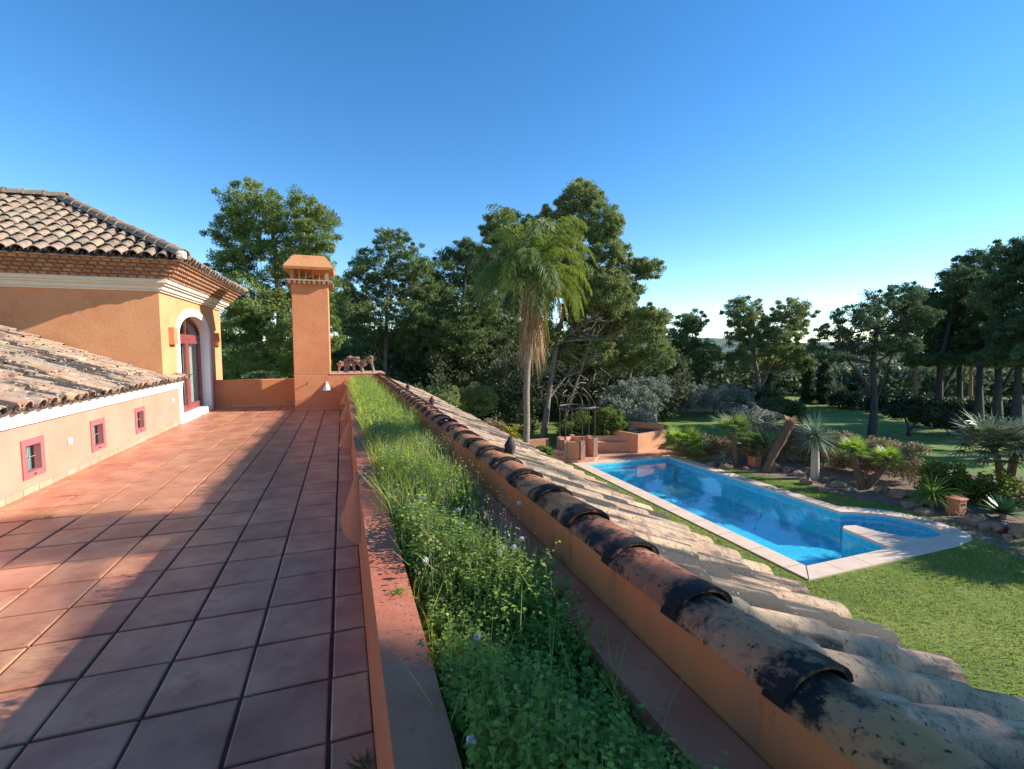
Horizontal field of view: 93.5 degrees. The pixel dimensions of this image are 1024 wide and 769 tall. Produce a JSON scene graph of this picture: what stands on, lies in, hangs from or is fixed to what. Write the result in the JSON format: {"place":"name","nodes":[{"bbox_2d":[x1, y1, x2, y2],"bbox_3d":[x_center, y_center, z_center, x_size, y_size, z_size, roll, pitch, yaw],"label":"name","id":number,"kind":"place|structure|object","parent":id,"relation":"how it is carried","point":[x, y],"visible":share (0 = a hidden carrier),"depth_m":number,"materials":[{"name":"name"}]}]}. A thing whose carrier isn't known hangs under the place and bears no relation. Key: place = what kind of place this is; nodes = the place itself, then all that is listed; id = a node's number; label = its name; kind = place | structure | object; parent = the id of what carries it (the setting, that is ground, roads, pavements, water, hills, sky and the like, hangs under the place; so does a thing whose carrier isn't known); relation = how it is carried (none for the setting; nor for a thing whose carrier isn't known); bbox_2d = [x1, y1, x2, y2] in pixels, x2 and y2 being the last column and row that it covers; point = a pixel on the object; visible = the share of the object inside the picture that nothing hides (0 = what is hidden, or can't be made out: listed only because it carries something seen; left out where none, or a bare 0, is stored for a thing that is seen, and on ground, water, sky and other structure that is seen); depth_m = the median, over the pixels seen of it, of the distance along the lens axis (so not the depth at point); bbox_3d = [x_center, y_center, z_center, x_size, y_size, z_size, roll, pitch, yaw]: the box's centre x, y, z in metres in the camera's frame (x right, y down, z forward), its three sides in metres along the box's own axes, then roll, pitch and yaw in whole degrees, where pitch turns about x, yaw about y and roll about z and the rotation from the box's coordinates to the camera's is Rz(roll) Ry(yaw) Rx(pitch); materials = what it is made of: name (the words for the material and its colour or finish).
{"place":"outdoors","nodes":[
{"label":"outdoors","id":0,"kind":"place"},
{"bbox_2d":[0,405,375,768],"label":"terrace floor","id":1,"kind":"structure","parent":0,"point":[285,727],"depth_m":3.09,"materials":[{"name":"tile"}]},
{"bbox_2d":[0,406,376,768],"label":"terrace joints","id":2,"kind":"object","parent":1,"relation":"attached to","point":[328,753],"depth_m":2.73,"materials":[{"name":"grey concrete"}]},
{"bbox_2d":[342,746,375,768],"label":"grass tuft","id":3,"kind":"object","parent":1,"relation":"on","point":[367,755],"visible":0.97,"depth_m":1.92,"materials":[{"name":"green plant"}]},
{"bbox_2d":[0,0,1023,342],"label":"sky","id":4,"kind":"structure","parent":0,"point":[821,152],"materials":[{"name":"blue"}]},
{"bbox_2d":[229,337,904,351],"bbox_3d":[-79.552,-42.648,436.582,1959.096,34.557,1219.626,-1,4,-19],"label":"hills","id":5,"kind":"structure","parent":0,"point":[720,341],"depth_m":892.63,"materials":[{"name":"green plant"}]},
{"bbox_2d":[564,448,677,462],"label":"patio","id":6,"kind":"structure","parent":0,"point":[615,454],"depth_m":22.79,"materials":[{"name":"stone"}]},
{"bbox_2d":[552,448,565,461],"bbox_3d":[2.010,3.139,21.218,0.540,0.550,0.540,-1,4,-19],"label":"box light","id":7,"kind":"object","parent":6,"relation":"on","point":[559,453],"visible":0.73,"depth_m":21.00,"materials":[{"name":"ceramic"}]},
{"bbox_2d":[554,392,598,462],"bbox_3d":[2.904,1.855,21.693,1.862,3.000,1.943,2,5,26],"label":"iron gazebo","id":8,"kind":"object","parent":6,"relation":"on","point":[580,449],"visible":0.98,"depth_m":21.51,"materials":[{"name":"paint"}]},
{"bbox_2d":[584,435,627,450],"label":"garden bench wall","id":9,"kind":"structure","parent":6,"relation":"on","point":[609,443],"depth_m":23.29,"materials":[{"name":"orange paint"}]},
{"bbox_2d":[613,421,665,452],"bbox_3d":[6.431,2.551,24.149,2.446,1.250,1.608,-3,5,-36],"label":"raised planter","id":10,"kind":"object","parent":6,"relation":"on","point":[639,437],"visible":0.86,"depth_m":23.55,"materials":[{"name":"paint"}]},
{"bbox_2d":[474,352,1023,697],"bbox_3d":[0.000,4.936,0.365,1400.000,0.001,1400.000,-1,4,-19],"label":"lawn","id":11,"kind":"structure","parent":0,"point":[855,420],"depth_m":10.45,"materials":[{"name":"green plant"}]},
{"bbox_2d":[220,310,270,363],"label":"pine tree","id":12,"kind":"object","parent":11,"relation":"on","point":[224,328],"visible":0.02,"depth_m":37.27,"materials":[{"name":"green plant"}]},
{"bbox_2d":[241,370,287,378],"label":"bay bush","id":13,"kind":"object","parent":11,"relation":"on","point":[261,374],"visible":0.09,"depth_m":17.89,"materials":[{"name":"green plant"}]},
{"bbox_2d":[199,176,345,379],"bbox_3d":[-11.645,-3.415,23.285,7.000,13.501,7.318,-1,4,-19],"label":"pine tree","id":14,"kind":"object","parent":11,"relation":"on","point":[246,315],"visible":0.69,"depth_m":22.99,"materials":[{"name":"green plant"}]},
{"bbox_2d":[333,288,397,370],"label":"pine tree","id":15,"kind":"object","parent":11,"relation":"on","point":[356,348],"visible":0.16,"depth_m":38.00,"materials":[{"name":"green plant"}]},
{"bbox_2d":[329,226,442,375],"bbox_3d":[-7.634,-3.644,30.297,6.223,12.926,6.292,1,4,7],"label":"pine tree","id":16,"kind":"object","parent":11,"relation":"on","point":[421,267],"visible":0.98,"depth_m":29.78,"materials":[{"name":"green plant"}]},
{"bbox_2d":[380,276,456,382],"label":"pine tree","id":17,"kind":"object","parent":11,"relation":"on","point":[405,286],"visible":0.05,"depth_m":39.24,"materials":[{"name":"green plant"}]},
{"bbox_2d":[425,379,461,408],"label":"pale bush","id":18,"kind":"object","parent":11,"relation":"on","point":[449,397],"visible":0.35,"depth_m":23.26,"materials":[{"name":"green plant"}]},
{"bbox_2d":[221,312,693,433],"bbox_3d":[-5.899,-1.427,38.906,41.123,8.455,23.844,0,4,0],"label":"thicket","id":19,"kind":"object","parent":11,"relation":"on","point":[481,370],"visible":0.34,"depth_m":32.74,"materials":[{"name":"green plant"}]},
{"bbox_2d":[396,236,519,381],"bbox_3d":[-3.047,-3.680,31.918,7.264,12.776,7.786,1,4,18],"label":"pine tree","id":20,"kind":"object","parent":11,"relation":"on","point":[447,319],"visible":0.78,"depth_m":30.59,"materials":[{"name":"green plant"}]},
{"bbox_2d":[454,381,499,416],"bbox_3d":[-1.875,1.485,25.049,2.560,3.460,2.089,0,4,-1],"label":"pale bush","id":21,"kind":"object","parent":11,"relation":"on","point":[485,397],"visible":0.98,"depth_m":24.54,"materials":[{"name":"green plant"}]},
{"bbox_2d":[484,416,505,430],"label":"dry bush","id":22,"kind":"object","parent":11,"relation":"on","point":[496,424],"visible":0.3,"depth_m":21.82,"materials":[{"name":"brown plant"}]},
{"bbox_2d":[458,278,555,405],"bbox_3d":[-0.839,-4.215,40.175,10.390,12.600,7.953,-8,9,-63],"label":"pine tree","id":23,"kind":"object","parent":11,"relation":"on","point":[515,339],"visible":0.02,"depth_m":39.10,"materials":[{"name":"green plant"}]},
{"bbox_2d":[503,425,521,439],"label":"yellow bush","id":24,"kind":"object","parent":11,"relation":"on","point":[511,431],"visible":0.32,"depth_m":20.84,"materials":[{"name":"yellow plant"}]},
{"bbox_2d":[468,203,596,444],"bbox_3d":[0.855,-2.000,20.713,5.490,10.880,5.239,-1,4,-19],"label":"queen palm","id":25,"kind":"object","parent":11,"relation":"on","point":[543,277],"visible":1,"depth_m":20.20,"materials":[{"name":"green plant"}]},
{"bbox_2d":[521,438,548,447],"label":"garden wall","id":26,"kind":"structure","parent":11,"relation":"on","point":[538,442],"depth_m":22.35,"materials":[{"name":"orange paint"}]},
{"bbox_2d":[535,445,555,455],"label":"green bush","id":27,"kind":"object","parent":11,"relation":"on","point":[547,450],"visible":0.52,"depth_m":20.05,"materials":[{"name":"green plant"}]},
{"bbox_2d":[467,177,672,438],"bbox_3d":[3.014,-4.077,26.453,11.030,14.413,6.324,0,4,-3],"label":"pine tree","id":28,"kind":"object","parent":11,"relation":"on","point":[612,301],"visible":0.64,"depth_m":25.73,"materials":[{"name":"green plant"}]},
{"bbox_2d":[554,406,592,437],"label":"green bush","id":29,"kind":"object","parent":11,"relation":"on","point":[576,425],"visible":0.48,"depth_m":25.07,"materials":[{"name":"green plant"}]},
{"bbox_2d":[540,329,630,404],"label":"pine tree","id":30,"kind":"object","parent":11,"relation":"on","point":[596,335],"visible":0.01,"depth_m":38.46,"materials":[{"name":"green plant"}]},
{"bbox_2d":[589,405,628,434],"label":"green bush","id":31,"kind":"object","parent":11,"relation":"on","point":[608,421],"visible":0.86,"depth_m":23.87,"materials":[{"name":"green plant"}]},
{"bbox_2d":[228,337,1023,397],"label":"distant wood","id":32,"kind":"object","parent":11,"relation":"on","point":[899,376],"visible":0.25,"depth_m":50.66,"materials":[{"name":"green plant"}]},
{"bbox_2d":[594,379,664,427],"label":"olive tree","id":33,"kind":"object","parent":11,"relation":"on","point":[622,395],"visible":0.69,"depth_m":26.95,"materials":[{"name":"green plant"}]},
{"bbox_2d":[598,307,677,380],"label":"pine tree","id":34,"kind":"object","parent":11,"relation":"on","point":[633,356],"visible":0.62,"depth_m":29.06,"materials":[{"name":"green plant"}]},
{"bbox_2d":[631,374,675,417],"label":"olive tree","id":35,"kind":"object","parent":11,"relation":"on","point":[659,387],"visible":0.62,"depth_m":31.95,"materials":[{"name":"green plant"}]},
{"bbox_2d":[662,378,701,416],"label":"olive tree","id":36,"kind":"object","parent":11,"relation":"on","point":[694,396],"visible":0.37,"depth_m":34.19,"materials":[{"name":"green plant"}]},
{"bbox_2d":[655,422,712,456],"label":"fan palm","id":37,"kind":"object","parent":11,"relation":"on","point":[684,436],"visible":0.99,"depth_m":21.85,"materials":[{"name":"green plant"}]},
{"bbox_2d":[654,308,724,383],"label":"pine tree","id":38,"kind":"object","parent":11,"relation":"on","point":[691,323],"visible":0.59,"depth_m":40.49,"materials":[{"name":"green plant"}]},
{"bbox_2d":[694,383,733,414],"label":"olive tree","id":39,"kind":"object","parent":11,"relation":"on","point":[711,396],"visible":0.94,"depth_m":35.16,"materials":[{"name":"green plant"}]},
{"bbox_2d":[673,402,756,411],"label":"hedge","id":40,"kind":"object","parent":11,"relation":"on","point":[696,409],"depth_m":38.24,"materials":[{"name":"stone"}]},
{"bbox_2d":[718,382,755,413],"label":"olive tree","id":41,"kind":"object","parent":11,"relation":"on","point":[740,396],"visible":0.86,"depth_m":36.87,"materials":[{"name":"green plant"}]},
{"bbox_2d":[689,385,788,405],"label":"hedge","id":42,"kind":"object","parent":11,"relation":"on","point":[767,393],"visible":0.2,"depth_m":41.30,"materials":[{"name":"green plant"}]},
{"bbox_2d":[718,295,820,392],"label":"pine tree","id":43,"kind":"object","parent":11,"relation":"on","point":[774,335],"visible":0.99,"depth_m":40.88,"materials":[{"name":"green plant"}]},
{"bbox_2d":[571,454,971,580],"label":"swimming pool","id":44,"kind":"structure","parent":11,"relation":"in","point":[806,537],"depth_m":15.27,"materials":[{"name":"liquid"}]},
{"bbox_2d":[754,395,809,424],"bbox_3d":[16.804,1.712,30.115,3.324,2.269,2.437,1,4,13],"label":"blue green bush","id":45,"kind":"object","parent":11,"relation":"on","point":[780,404],"visible":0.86,"depth_m":29.61,"materials":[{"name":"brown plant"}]},
{"bbox_2d":[798,355,818,403],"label":"cypress tree","id":46,"kind":"object","parent":11,"relation":"on","point":[808,395],"visible":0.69,"depth_m":43.60,"materials":[{"name":"green plant"}]},
{"bbox_2d":[814,352,835,404],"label":"cypress tree","id":47,"kind":"object","parent":11,"relation":"on","point":[824,378],"visible":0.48,"depth_m":43.82,"materials":[{"name":"green plant"}]},
{"bbox_2d":[672,449,1023,560],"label":"planting bed","id":48,"kind":"object","parent":11,"relation":"on","point":[847,475],"visible":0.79,"depth_m":16.73,"materials":[{"name":"soil"}]},
{"bbox_2d":[689,433,731,455],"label":"purple shrub row","id":49,"kind":"object","parent":48,"relation":"on","point":[717,443],"visible":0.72,"depth_m":22.51,"materials":[{"name":"brown plant"}]},
{"bbox_2d":[673,438,772,455],"bbox_3d":[10.075,3.002,23.135,4.455,0.500,0.355,2,5,25],"label":"shrub","id":50,"kind":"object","parent":48,"relation":"on","point":[743,449],"depth_m":22.60,"materials":[{"name":"green plant"}]},
{"bbox_2d":[709,410,762,466],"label":"fan palm","id":51,"kind":"object","parent":48,"relation":"on","point":[739,421],"visible":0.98,"depth_m":20.21,"materials":[{"name":"green plant"}]},
{"bbox_2d":[728,429,774,456],"bbox_3d":[10.509,2.642,20.908,2.242,1.764,2.087,-1,4,-19],"label":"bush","id":52,"kind":"object","parent":48,"relation":"on","point":[758,441],"visible":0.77,"depth_m":20.68,"materials":[{"name":"green plant"}]},
{"bbox_2d":[747,455,761,466],"bbox_3d":[10.290,3.256,20.445,0.420,0.430,0.420,-1,4,-19],"label":"box light","id":53,"kind":"object","parent":48,"relation":"on","point":[754,460],"visible":1,"depth_m":20.31,"materials":[{"name":"ceramic"}]},
{"bbox_2d":[722,401,795,454],"bbox_3d":[11.261,2.061,21.937,3.078,2.764,6.343,2,5,29],"label":"bare silver bush","id":54,"kind":"object","parent":48,"relation":"on","point":[765,420],"visible":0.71,"depth_m":21.54,"materials":[{"name":"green plant"}]},
{"bbox_2d":[761,415,800,472],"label":"leaning tree trunk","id":55,"kind":"object","parent":48,"relation":"on","point":[778,445],"visible":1,"depth_m":19.27,"materials":[{"name":"brown plant"}]},
{"bbox_2d":[787,408,840,478],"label":"yucca tree","id":56,"kind":"object","parent":48,"relation":"on","point":[815,440],"visible":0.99,"depth_m":18.31,"materials":[{"name":"green plant"}]},
{"bbox_2d":[829,480,846,487],"bbox_3d":[11.773,3.621,17.378,0.669,0.326,0.498,1,4,10],"label":"garden rock","id":57,"kind":"object","parent":48,"relation":"on","point":[836,484],"visible":0.81,"depth_m":17.23,"materials":[{"name":"grey stone"}]},
{"bbox_2d":[771,423,932,483],"bbox_3d":[13.532,2.661,19.794,1.506,1.752,5.817,-3,5,-31],"label":"dry shrub row","id":58,"kind":"object","parent":48,"relation":"on","point":[909,450],"visible":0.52,"depth_m":19.24,"materials":[{"name":"brown plant"}]},
{"bbox_2d":[830,433,914,489],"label":"fan palm","id":59,"kind":"object","parent":48,"relation":"on","point":[891,452],"visible":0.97,"depth_m":16.94,"materials":[{"name":"green plant"}]},
{"bbox_2d":[873,484,889,492],"bbox_3d":[12.830,3.698,16.692,0.668,0.433,0.381,-1,4,-19],"label":"garden rock","id":60,"kind":"object","parent":48,"relation":"on","point":[880,488],"visible":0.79,"depth_m":16.57,"materials":[{"name":"grey stone"}]},
{"bbox_2d":[887,488,911,498],"bbox_3d":[13.008,3.751,16.226,0.575,0.525,0.612,-1,4,-8],"label":"garden rock","id":61,"kind":"object","parent":48,"relation":"on","point":[893,493],"visible":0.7,"depth_m":16.06,"materials":[{"name":"grey stone"}]},
{"bbox_2d":[899,500,921,508],"bbox_3d":[12.489,3.797,15.082,0.538,0.323,0.465,-1,4,-19],"label":"garden rock","id":62,"kind":"object","parent":48,"relation":"on","point":[911,504],"visible":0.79,"depth_m":15.01,"materials":[{"name":"grey stone"}]},
{"bbox_2d":[913,507,934,515],"bbox_3d":[12.421,3.858,14.479,0.519,0.277,0.442,-1,4,-19],"label":"garden rock","id":63,"kind":"object","parent":48,"relation":"on","point":[923,511],"visible":0.83,"depth_m":14.36,"materials":[{"name":"grey stone"}]},
{"bbox_2d":[895,468,968,516],"bbox_3d":[13.071,3.328,14.940,1.929,1.286,1.873,-1,4,-19],"label":"spiky grass plant","id":64,"kind":"object","parent":48,"relation":"on","point":[931,493],"visible":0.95,"depth_m":14.89,"materials":[{"name":"green plant"}]},
{"bbox_2d":[945,495,968,515],"bbox_3d":[13.386,3.655,14.508,0.400,0.510,0.400,-1,4,-19],"label":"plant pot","id":65,"kind":"object","parent":48,"relation":"on","point":[961,508],"visible":0.98,"depth_m":14.39,"materials":[{"name":"ceramic"}]},
{"bbox_2d":[913,459,1023,509],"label":"green shrub row","id":66,"kind":"object","parent":48,"relation":"on","point":[977,488],"visible":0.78,"depth_m":15.44,"materials":[{"name":"green plant"}]},
{"bbox_2d":[955,515,987,525],"bbox_3d":[13.107,3.907,13.713,0.615,0.431,0.538,-1,4,-19],"label":"garden rock","id":67,"kind":"object","parent":48,"relation":"on","point":[974,520],"visible":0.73,"depth_m":13.56,"materials":[{"name":"grey stone"}]},
{"bbox_2d":[934,409,1023,491],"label":"fan palm","id":68,"kind":"object","parent":48,"relation":"on","point":[994,434],"visible":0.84,"depth_m":15.82,"materials":[{"name":"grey plant"}]},
{"bbox_2d":[977,521,991,529],"bbox_3d":[13.091,3.936,13.315,0.478,0.320,0.475,-1,4,-19],"label":"garden rock","id":69,"kind":"object","parent":48,"relation":"on","point":[986,525],"visible":0.7,"depth_m":13.24,"materials":[{"name":"grey stone"}]},
{"bbox_2d":[991,522,1007,531],"bbox_3d":[13.345,3.935,13.154,0.660,0.374,0.436,-1,4,-19],"label":"garden rock","id":70,"kind":"object","parent":48,"relation":"on","point":[999,526],"visible":0.76,"depth_m":13.00,"materials":[{"name":"grey stone"}]},
{"bbox_2d":[976,494,1023,518],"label":"agave","id":71,"kind":"object","parent":48,"relation":"on","point":[1004,508],"visible":0.99,"depth_m":14.02,"materials":[{"name":"green plant"}]},
{"bbox_2d":[1005,522,1023,538],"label":"garden rock","id":72,"kind":"object","parent":48,"relation":"on","point":[1015,530],"visible":0.76,"depth_m":12.63,"materials":[{"name":"grey stone"}]},
{"bbox_2d":[804,280,946,439],"bbox_3d":[19.747,-1.310,26.629,7.804,8.849,4.262,-1,4,-19],"label":"pine tree","id":73,"kind":"object","parent":11,"relation":"on","point":[847,350],"visible":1,"depth_m":26.00,"materials":[{"name":"green plant"}]},
{"bbox_2d":[880,286,965,395],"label":"pine tree","id":74,"kind":"object","parent":11,"relation":"on","point":[912,360],"visible":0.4,"depth_m":36.47,"materials":[{"name":"green plant"}]},
{"bbox_2d":[824,386,1023,418],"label":"hedge","id":75,"kind":"object","parent":11,"relation":"on","point":[842,398],"visible":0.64,"depth_m":37.19,"materials":[{"name":"green plant"}]},
{"bbox_2d":[881,402,976,436],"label":"spreading shrub tree","id":76,"kind":"object","parent":11,"relation":"on","point":[925,415],"visible":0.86,"depth_m":27.05,"materials":[{"name":"green plant"}]},
{"bbox_2d":[921,261,985,410],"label":"pine tree","id":77,"kind":"object","parent":11,"relation":"on","point":[956,357],"visible":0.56,"depth_m":35.55,"materials":[{"name":"green plant"}]},
{"bbox_2d":[938,266,985,403],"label":"pine tree","id":78,"kind":"object","parent":11,"relation":"on","point":[970,392],"visible":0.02,"depth_m":39.94,"materials":[{"name":"green plant"}]},
{"bbox_2d":[938,244,1017,399],"bbox_3d":[36.483,-4.373,37.399,9.740,13.340,5.272,-3,5,-33],"label":"pine tree","id":79,"kind":"object","parent":11,"relation":"on","point":[967,260],"visible":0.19,"depth_m":36.86,"materials":[{"name":"green plant"}]},
{"bbox_2d":[960,235,1023,419],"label":"pine tree","id":80,"kind":"object","parent":11,"relation":"on","point":[990,285],"visible":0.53,"depth_m":31.71,"materials":[{"name":"green plant"}]},
{"bbox_2d":[967,235,1023,421],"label":"pine tree","id":81,"kind":"object","parent":11,"relation":"on","point":[993,354],"visible":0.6,"depth_m":30.18,"materials":[{"name":"green plant"}]},
{"bbox_2d":[998,265,1023,424],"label":"pine tree","id":82,"kind":"object","parent":11,"relation":"on","point":[1017,404],"visible":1,"depth_m":28.01,"materials":[{"name":"green plant"}]},
{"bbox_3d":[-5.515,2.866,5.444,11.050,3.380,17.900,-1,4,-19],"label":"lower storey","id":83,"kind":"object","parent":11,"relation":"on","visible":0},
{"bbox_2d":[0,325,189,506],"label":"house wing","id":84,"kind":"structure","parent":83,"relation":"on","point":[55,396],"depth_m":6.73,"materials":[{"name":"beige paint"}]},
{"bbox_2d":[20,435,45,480],"bbox_3d":[-5.596,0.847,5.569,0.118,0.450,0.430,-1,4,-19],"label":"window","id":85,"kind":"structure","parent":84,"relation":"in","point":[32,450],"depth_m":5.67,"materials":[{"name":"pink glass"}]},
{"bbox_2d":[90,417,106,452],"bbox_3d":[-6.118,0.737,7.051,0.118,0.450,0.430,-1,4,-19],"label":"window","id":86,"kind":"structure","parent":84,"relation":"in","point":[97,427],"depth_m":7.17,"materials":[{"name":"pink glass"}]},
{"bbox_2d":[134,406,145,433],"bbox_3d":[-6.635,0.628,8.519,0.118,0.450,0.430,-1,4,-19],"label":"window","id":87,"kind":"structure","parent":84,"relation":"in","point":[140,422],"depth_m":8.64,"materials":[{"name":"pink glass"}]},
{"bbox_2d":[0,186,247,423],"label":"house tower","id":88,"kind":"structure","parent":83,"relation":"on","point":[75,273],"depth_m":9.36,"materials":[{"name":"paint"}]},
{"bbox_2d":[168,327,178,346],"bbox_3d":[-7.165,-0.999,10.188,0.100,0.410,0.260,-1,4,-19],"label":"box wall light","id":89,"kind":"object","parent":88,"relation":"attached to","point":[173,335],"visible":1,"depth_m":10.08,"materials":[{"name":"orange paint"}]},
{"bbox_2d":[180,339,190,411],"bbox_3d":[-7.742,-0.193,11.266,0.124,1.732,1.135,-1,4,-19],"label":"door","id":90,"kind":"structure","parent":88,"relation":"in","point":[186,407],"depth_m":11.69,"materials":[{"name":"red paint"}]},
{"bbox_2d":[187,340,202,409],"bbox_3d":[-8.120,-0.272,12.340,0.124,1.732,1.135,-1,4,-19],"label":"door","id":91,"kind":"structure","parent":88,"relation":"in","point":[195,404],"depth_m":12.72,"materials":[{"name":"red paint"}]},
{"bbox_2d":[214,378,294,407],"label":"parapet wall","id":92,"kind":"structure","parent":83,"relation":"on","point":[236,393],"depth_m":13.83,"materials":[{"name":"orange paint"}]},
{"bbox_2d":[294,371,384,410],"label":"end wall","id":93,"kind":"structure","parent":83,"relation":"on","point":[312,395],"depth_m":13.08,"materials":[{"name":"orange paint"}]},
{"bbox_2d":[283,255,334,374],"bbox_3d":[-5.543,-1.883,13.321,1.245,3.179,1.336,-1,4,-19],"label":"chimney","id":94,"kind":"object","parent":93,"relation":"on","point":[311,328],"visible":0.99,"depth_m":12.86,"materials":[{"name":"orange paint"}]},
{"bbox_2d":[352,356,367,371],"bbox_3d":[-4.373,-0.557,13.829,0.442,0.509,0.235,-1,4,-19],"label":"pruned stump","id":95,"kind":"object","parent":93,"relation":"on","point":[359,362],"visible":0.99,"depth_m":13.80,"materials":[{"name":"brown wood"}]},
{"bbox_2d":[347,382,770,768],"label":"planter","id":96,"kind":"object","parent":83,"relation":"on","point":[412,728],"visible":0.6,"depth_m":1.41,"materials":[{"name":"orange paint"}]},
{"bbox_2d":[339,419,351,447],"bbox_3d":[-2.235,0.641,6.434,0.170,0.352,0.340,-1,4,-19],"label":"wall light","id":97,"kind":"object","parent":96,"relation":"attached to","point":[346,441],"visible":0.96,"depth_m":6.36,"materials":[{"name":"orange paint"}]},
{"bbox_2d":[341,472,360,542],"bbox_3d":[-1.222,0.850,3.618,0.130,0.352,0.960,-1,4,-19],"label":"wall light","id":98,"kind":"object","parent":96,"relation":"attached to","point":[350,522],"visible":0.99,"depth_m":3.40,"materials":[{"name":"orange paint"}]},
{"bbox_2d":[353,373,728,768],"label":"weeds","id":99,"kind":"object","parent":96,"relation":"on","point":[501,734],"visible":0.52,"depth_m":1.43,"materials":[{"name":"green plant"}]},
{"bbox_2d":[342,374,749,768],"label":"planter grass","id":100,"kind":"structure","parent":96,"relation":"on","point":[364,415],"depth_m":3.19,"materials":[{"name":"green plant"}]},
{"bbox_2d":[376,373,1023,768],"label":"lean to roof","id":101,"kind":"object","parent":83,"relation":"on","point":[784,673],"visible":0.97,"depth_m":1.46,"materials":[{"name":"tile"}]},
{"bbox_2d":[504,436,515,454],"bbox_3d":[-0.016,0.510,4.018,0.098,0.150,0.099,-1,4,-19],"label":"roof finial","id":102,"kind":"object","parent":101,"relation":"on","point":[510,446],"visible":0.94,"depth_m":3.99,"materials":[{"name":"grey ceramic"}]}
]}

